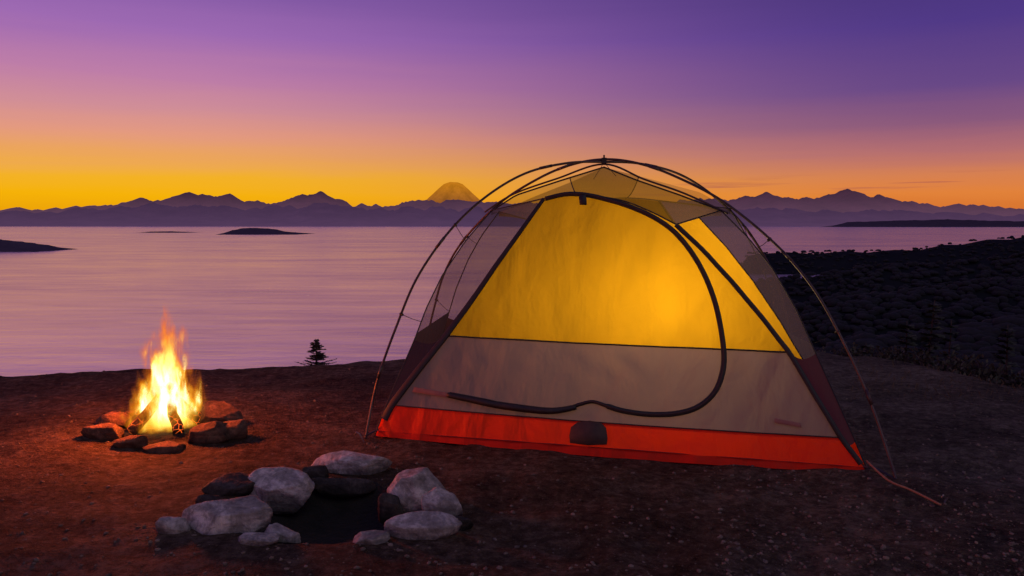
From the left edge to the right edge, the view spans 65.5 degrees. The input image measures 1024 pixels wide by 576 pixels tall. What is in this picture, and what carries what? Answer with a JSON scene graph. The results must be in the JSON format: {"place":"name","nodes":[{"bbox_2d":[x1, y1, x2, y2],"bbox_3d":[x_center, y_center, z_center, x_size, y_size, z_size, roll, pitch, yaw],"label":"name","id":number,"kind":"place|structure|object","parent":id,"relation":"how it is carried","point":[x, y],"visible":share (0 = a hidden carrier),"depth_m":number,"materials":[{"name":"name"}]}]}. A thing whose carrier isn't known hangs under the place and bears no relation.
{"place":"outdoors","nodes":[
{"label":"outdoors","id":0,"kind":"place"},
{"bbox_2d":[0,239,73,251],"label":"island","id":1,"kind":"structure","parent":0,"point":[12,246],"depth_m":2812.68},
{"bbox_2d":[140,231,194,232],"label":"island","id":2,"kind":"structure","parent":0,"point":[167,232],"depth_m":7842.09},
{"bbox_2d":[216,228,314,234],"bbox_3d":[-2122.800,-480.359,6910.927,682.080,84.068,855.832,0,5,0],"label":"island","id":3,"kind":"structure","parent":0,"point":[254,231],"depth_m":6703.66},
{"bbox_2d":[427,182,479,202],"bbox_3d":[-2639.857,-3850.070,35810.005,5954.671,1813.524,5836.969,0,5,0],"label":"volcano","id":4,"kind":"structure","parent":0,"point":[451,191],"depth_m":35066.26},
{"bbox_2d":[0,237,1023,575],"bbox_3d":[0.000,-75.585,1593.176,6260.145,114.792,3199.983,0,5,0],"label":"ground","id":5,"kind":"structure","parent":0,"point":[276,415],"depth_m":2.79,"materials":[{"name":"brown soil"}]},
{"bbox_2d":[81,423,124,440],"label":"rock","id":6,"kind":"object","parent":5,"relation":"on","point":[106,432],"visible":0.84,"depth_m":3.36,"materials":[{"name":"stone"}]},
{"bbox_2d":[95,412,130,427],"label":"rock","id":7,"kind":"object","parent":5,"relation":"on","point":[119,418],"visible":0.62,"depth_m":3.60,"materials":[{"name":"stone"}]},
{"bbox_2d":[113,435,147,448],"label":"rock","id":8,"kind":"object","parent":5,"relation":"on","point":[135,441],"visible":0.91,"depth_m":3.27,"materials":[{"name":"stone"}]},
{"bbox_2d":[125,410,137,416],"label":"rock","id":9,"kind":"object","parent":5,"relation":"on","point":[130,413],"visible":0.18,"depth_m":3.75,"materials":[{"name":"stone"}]},
{"bbox_2d":[124,419,196,440],"bbox_3d":[-1.544,0.627,3.550,0.400,0.035,0.369,0,5,0],"label":"ash bed","id":10,"kind":"object","parent":5,"relation":"on","point":[160,431],"visible":0.62,"depth_m":3.48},
{"bbox_2d":[126,389,171,425],"bbox_3d":[-1.613,0.534,3.538,0.214,0.192,0.051,0,5,4],"label":"firewood log","id":11,"kind":"object","parent":10,"relation":"on","point":[139,411],"visible":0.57,"depth_m":3.52,"materials":[{"name":"wood"}]},
{"bbox_2d":[126,382,174,434],"bbox_3d":[-1.579,0.527,3.482,0.054,0.212,0.216,4,6,40],"label":"firewood log","id":12,"kind":"object","parent":10,"relation":"on","point":[139,421],"visible":0.97,"depth_m":3.46,"materials":[{"name":"wood"}]},
{"bbox_2d":[154,388,164,421],"bbox_3d":[-1.588,0.528,3.587,0.044,0.184,0.191,-3,5,-28],"label":"firewood log","id":13,"kind":"object","parent":10,"relation":"on","point":[159,415],"visible":0.7,"depth_m":3.61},
{"bbox_2d":[155,393,191,421],"bbox_3d":[-1.516,0.538,3.597,0.039,0.163,0.188,4,6,42],"label":"firewood log","id":14,"kind":"object","parent":10,"relation":"on","point":[178,411],"visible":0.22,"depth_m":3.60,"materials":[{"name":"wood"}]},
{"bbox_2d":[164,383,183,433],"bbox_3d":[-1.495,0.532,3.495,0.051,0.201,0.211,-4,6,-39],"label":"firewood log","id":15,"kind":"object","parent":10,"relation":"on","point":[174,418],"visible":0.91,"depth_m":3.46,"materials":[{"name":"wood"}]},
{"bbox_2d":[157,383,200,424],"bbox_3d":[-1.469,0.526,3.552,0.228,0.202,0.054,0,5,0],"label":"firewood log","id":16,"kind":"object","parent":10,"relation":"on","point":[188,411],"visible":0.72,"depth_m":3.54,"materials":[{"name":"wood"}]},
{"bbox_2d":[142,441,185,453],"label":"rock","id":17,"kind":"object","parent":5,"relation":"on","point":[168,447],"visible":0.88,"depth_m":3.24,"materials":[{"name":"stone"}]},
{"bbox_2d":[155,516,190,533],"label":"rock","id":18,"kind":"object","parent":5,"relation":"on","point":[169,525],"visible":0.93,"depth_m":2.35,"materials":[{"name":"stone"}]},
{"bbox_2d":[178,403,201,417],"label":"rock","id":19,"kind":"object","parent":5,"relation":"on","point":[196,406],"visible":0.2,"depth_m":3.78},
{"bbox_2d":[195,495,221,503],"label":"rock","id":20,"kind":"object","parent":5,"relation":"on","point":[201,498],"visible":0.44,"depth_m":2.56,"materials":[{"name":"stone"}]},
{"bbox_2d":[187,421,231,443],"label":"rock","id":21,"kind":"object","parent":5,"relation":"on","point":[214,432],"visible":0.88,"depth_m":3.33,"materials":[{"name":"stone"}]},
{"bbox_2d":[198,401,242,423],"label":"rock","id":22,"kind":"object","parent":5,"relation":"on","point":[220,411],"visible":0.63,"depth_m":3.56,"materials":[{"name":"stone"}]},
{"bbox_2d":[181,495,272,534],"bbox_3d":[-0.869,0.708,2.424,0.290,0.129,0.152,-5,5,0],"label":"rock","id":23,"kind":"object","parent":5,"relation":"on","point":[249,513],"visible":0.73,"depth_m":2.38,"materials":[{"name":"stone"}]},
{"bbox_2d":[201,472,254,496],"bbox_3d":[-0.956,0.676,2.705,0.199,0.082,0.104,-3,5,0],"label":"rock","id":24,"kind":"object","parent":5,"relation":"on","point":[240,484],"visible":0.84,"depth_m":2.68,"materials":[{"name":"stone"}]},
{"bbox_2d":[225,419,247,439],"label":"rock","id":25,"kind":"object","parent":5,"relation":"on","point":[237,429],"visible":0.69,"depth_m":3.39,"materials":[{"name":"stone"}]},
{"bbox_2d":[237,532,279,546],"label":"rock","id":26,"kind":"object","parent":5,"relation":"on","point":[263,539],"visible":0.97,"depth_m":2.27,"materials":[{"name":"stone"}]},
{"bbox_2d":[264,523,300,542],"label":"rock","id":27,"kind":"object","parent":5,"relation":"on","point":[287,535],"visible":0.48,"depth_m":2.33,"materials":[{"name":"stone"}]},
{"bbox_2d":[237,482,390,544],"bbox_3d":[-0.588,0.772,2.588,0.707,0.138,0.610,0,5,0],"label":"ash bed","id":28,"kind":"object","parent":5,"relation":"on","point":[317,518],"visible":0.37,"depth_m":2.75,"materials":[{"name":"black soil"}]},
{"bbox_2d":[248,467,314,514],"bbox_3d":[-0.803,0.697,2.733,0.244,0.153,0.140,-1,5,-15],"label":"rock","id":29,"kind":"object","parent":28,"relation":"on","point":[283,490],"visible":0.88,"depth_m":2.69,"materials":[{"name":"stone"}]},
{"bbox_2d":[302,465,328,477],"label":"rock","id":30,"kind":"object","parent":28,"relation":"on","point":[317,471],"visible":0.56,"depth_m":2.84,"materials":[{"name":"stone"}]},
{"bbox_2d":[311,477,376,497],"bbox_3d":[-0.596,0.709,2.825,0.231,0.074,0.061,2,5,0],"label":"rock","id":31,"kind":"object","parent":28,"relation":"on","point":[342,487],"visible":1,"depth_m":2.81,"materials":[{"name":"stone"}]},
{"bbox_2d":[378,493,403,523],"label":"rock","id":32,"kind":"object","parent":28,"relation":"on","point":[389,505],"visible":0.81,"depth_m":2.57,"materials":[{"name":"stone"}]},
{"bbox_2d":[387,467,445,513],"bbox_3d":[-0.318,0.694,2.668,0.205,0.186,0.123,17,5,-1],"label":"rock","id":33,"kind":"object","parent":28,"relation":"on","point":[409,488],"visible":0.63,"depth_m":2.63,"materials":[{"name":"stone"}]},
{"bbox_2d":[295,339,336,365],"bbox_3d":[-1.638,0.625,6.658,0.379,0.400,0.310,4,6,41],"label":"conifer tree","id":34,"kind":"object","parent":5,"relation":"on","point":[318,355],"visible":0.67,"depth_m":6.67,"materials":[{"name":"green plant"}]},
{"bbox_2d":[311,450,392,474],"bbox_3d":[-0.605,0.661,2.973,0.310,0.102,0.105,-3,5,0],"label":"rock","id":35,"kind":"object","parent":5,"relation":"on","point":[347,462],"visible":0.86,"depth_m":2.94,"materials":[{"name":"stone"}]},
{"bbox_2d":[353,530,390,544],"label":"rock","id":36,"kind":"object","parent":5,"relation":"on","point":[372,537],"visible":0.97,"depth_m":2.30,"materials":[{"name":"stone"}]},
{"bbox_2d":[384,511,461,539],"bbox_3d":[-0.264,0.711,2.368,0.235,0.089,0.106,-6,5,0],"label":"rock","id":37,"kind":"object","parent":5,"relation":"on","point":[426,525],"visible":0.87,"depth_m":2.34,"materials":[{"name":"stone"}]},
{"bbox_2d":[421,486,462,515],"bbox_3d":[-0.221,0.692,2.531,0.137,0.112,0.092,7,5,-1],"label":"rock","id":38,"kind":"object","parent":5,"relation":"on","point":[437,498],"visible":0.72,"depth_m":2.50,"materials":[{"name":"stone"}]},
{"bbox_2d":[455,516,472,530],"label":"rock","id":39,"kind":"object","parent":5,"relation":"on","point":[467,523],"visible":0.47,"depth_m":2.41,"materials":[{"name":"stone"}]},
{"bbox_2d":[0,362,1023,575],"bbox_3d":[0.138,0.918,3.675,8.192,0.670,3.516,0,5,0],"label":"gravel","id":40,"kind":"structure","parent":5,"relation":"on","point":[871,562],"depth_m":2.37,"materials":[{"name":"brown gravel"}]},
{"bbox_2d":[354,155,947,505],"bbox_3d":[0.444,0.060,3.602,2.475,1.332,1.615,1,5,17],"label":"tent","id":41,"kind":"object","parent":5,"relation":"on","point":[608,312],"visible":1,"depth_m":3.32,"materials":[{"name":"yellow fabric"}]},
{"bbox_2d":[764,235,1023,385],"bbox_3d":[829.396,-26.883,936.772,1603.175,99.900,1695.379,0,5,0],"label":"forest","id":42,"kind":"object","parent":5,"relation":"on","point":[975,337],"visible":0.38,"depth_m":361.03,"materials":[{"name":"black plant"}]},
{"bbox_2d":[866,345,939,366],"bbox_3d":[3.079,0.671,6.434,0.827,0.453,0.850,-3,5,-31],"label":"shrub","id":43,"kind":"object","parent":5,"relation":"on","point":[903,356],"visible":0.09,"depth_m":6.35,"materials":[{"name":"green plant"}]},
{"bbox_2d":[916,300,944,366],"bbox_3d":[4.718,1.158,9.117,0.638,2.043,0.560,3,5,29],"label":"conifer tree","id":44,"kind":"object","parent":5,"relation":"on","point":[929,339],"visible":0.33,"depth_m":9.05,"materials":[{"name":"green plant"}]},
{"bbox_2d":[849,359,1022,403],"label":"dry grass","id":45,"kind":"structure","parent":5,"relation":"on","point":[934,381],"depth_m":4.41,"materials":[{"name":"brown plant"}]},
{"bbox_2d":[884,346,1002,376],"bbox_3d":[3.217,0.676,5.965,0.791,0.438,0.809,0,5,0],"label":"shrub","id":46,"kind":"object","parent":5,"relation":"on","point":[929,358],"visible":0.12,"depth_m":5.97,"materials":[{"name":"green plant"}]},
{"bbox_2d":[927,354,1013,383],"bbox_3d":[3.224,0.690,5.618,0.765,0.472,0.732,-2,5,-26],"label":"shrub","id":47,"kind":"object","parent":5,"relation":"on","point":[981,368],"visible":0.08,"depth_m":5.58,"materials":[{"name":"green plant"}]},
{"bbox_2d":[963,369,1023,387],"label":"shrub","id":48,"kind":"object","parent":5,"relation":"on","point":[1006,380],"visible":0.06,"depth_m":5.24,"materials":[{"name":"green plant"}]},
{"bbox_2d":[990,325,1019,384],"bbox_3d":[4.753,1.062,7.637,0.597,1.436,0.545,0,5,0],"label":"conifer tree","id":49,"kind":"object","parent":5,"relation":"on","point":[1006,352],"visible":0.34,"depth_m":7.57,"materials":[{"name":"green plant"}]},
{"bbox_2d":[0,226,1023,376],"bbox_3d":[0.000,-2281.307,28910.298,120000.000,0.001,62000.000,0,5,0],"label":"lake water","id":50,"kind":"structure","parent":0,"point":[98,299],"depth_m":1238.18,"materials":[{"name":"purple liquid"}]},
{"bbox_2d":[0,202,1023,226],"bbox_3d":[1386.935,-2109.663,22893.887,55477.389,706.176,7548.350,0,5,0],"label":"foothills","id":51,"kind":"structure","parent":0,"point":[153,214],"depth_m":21289.45,"materials":[{"name":"purple stone"}]},
{"bbox_2d":[0,189,1023,215],"bbox_3d":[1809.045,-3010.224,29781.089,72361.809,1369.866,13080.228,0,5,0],"label":"mountain range","id":52,"kind":"structure","parent":0,"point":[846,200],"depth_m":28655.60,"materials":[{"name":"purple stone"}]},
{"bbox_2d":[0,0,1023,209],"label":"sky","id":53,"kind":"structure","parent":0,"point":[382,103],"materials":[{"name":"purple"}]},
{"bbox_2d":[857,344,874,356],"bbox_3d":[4.942,1.968,11.269,1.100,2.468,1.117,-1,5,-16],"label":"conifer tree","id":54,"kind":"object","parent":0,"point":[866,347],"visible":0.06,"depth_m":11.05,"materials":[{"name":"green plant"}]},
{"bbox_2d":[823,219,1023,226],"bbox_3d":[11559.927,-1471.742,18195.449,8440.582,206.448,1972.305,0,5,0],"label":"shore","id":55,"kind":"structure","parent":0,"point":[940,223],"depth_m":17764.72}
]}

